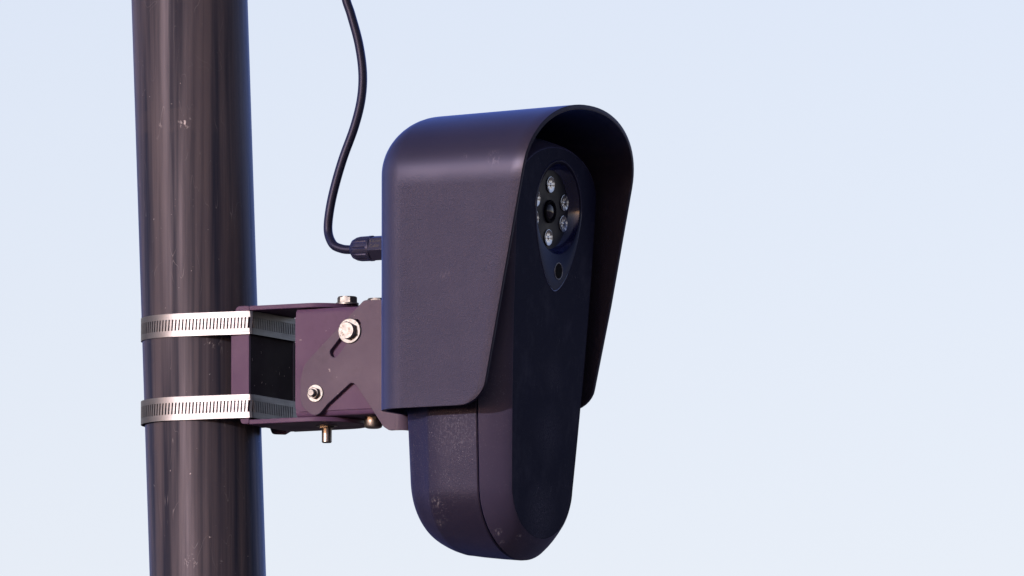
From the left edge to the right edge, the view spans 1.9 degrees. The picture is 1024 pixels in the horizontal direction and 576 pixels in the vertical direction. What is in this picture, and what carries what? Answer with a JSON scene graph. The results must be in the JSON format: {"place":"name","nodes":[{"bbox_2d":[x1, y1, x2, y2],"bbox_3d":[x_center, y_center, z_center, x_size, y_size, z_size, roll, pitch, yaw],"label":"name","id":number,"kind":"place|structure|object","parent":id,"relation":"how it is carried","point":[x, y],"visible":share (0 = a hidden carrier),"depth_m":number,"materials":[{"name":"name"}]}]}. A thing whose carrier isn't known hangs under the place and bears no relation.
{"place":"outdoors","nodes":[
{"label":"outdoors","id":0,"kind":"place"},
{"bbox_2d":[0,0,1023,575],"label":"sky","id":1,"kind":"structure","parent":0,"point":[812,362],"materials":[{"name":"blue"}]},
{"label":"ground","id":2,"kind":"structure","parent":0,"visible":0},
{"bbox_2d":[131,0,265,575],"bbox_3d":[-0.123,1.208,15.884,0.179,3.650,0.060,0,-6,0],"label":"pole","id":3,"kind":"object","parent":2,"relation":"on","point":[196,217],"visible":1,"depth_m":15.98,"materials":[{"name":"metal"}]},
{"bbox_2d":[141,311,294,341],"bbox_3d":[-0.154,0.022,15.998,0.075,0.013,0.069,-3,-6,28],"label":"hose clamp","id":4,"kind":"object","parent":3,"relation":"attached to","point":[273,326],"visible":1,"depth_m":15.97,"materials":[{"name":"metal"}]},
{"bbox_2d":[141,394,296,427],"bbox_3d":[-0.154,0.065,15.994,0.075,0.013,0.069,-3,-6,28],"label":"hose clamp","id":5,"kind":"object","parent":3,"relation":"attached to","point":[263,407],"visible":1,"depth_m":15.96,"materials":[{"name":"metal"}]},
{"bbox_2d":[231,296,407,442],"bbox_3d":[-0.091,0.043,15.956,0.108,0.074,0.057,-3,-6,28],"label":"mounting bracket","id":6,"kind":"object","parent":3,"relation":"attached to","point":[323,371],"visible":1,"depth_m":15.94,"materials":[{"name":"metal"}]},
{"bbox_2d":[349,105,633,560],"bbox_3d":[-0.017,0.025,15.922,0.130,0.233,0.121,-3,-6,28],"label":"security camera","id":7,"kind":"object","parent":6,"relation":"attached to","point":[496,247],"visible":1,"depth_m":15.88,"materials":[{"name":"plastic"}]},
{"bbox_2d":[324,0,366,253],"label":"power cable","id":8,"kind":"object","parent":7,"relation":"attached to","point":[333,244],"visible":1,"depth_m":15.95,"materials":[{"name":"rubber"}]}
]}

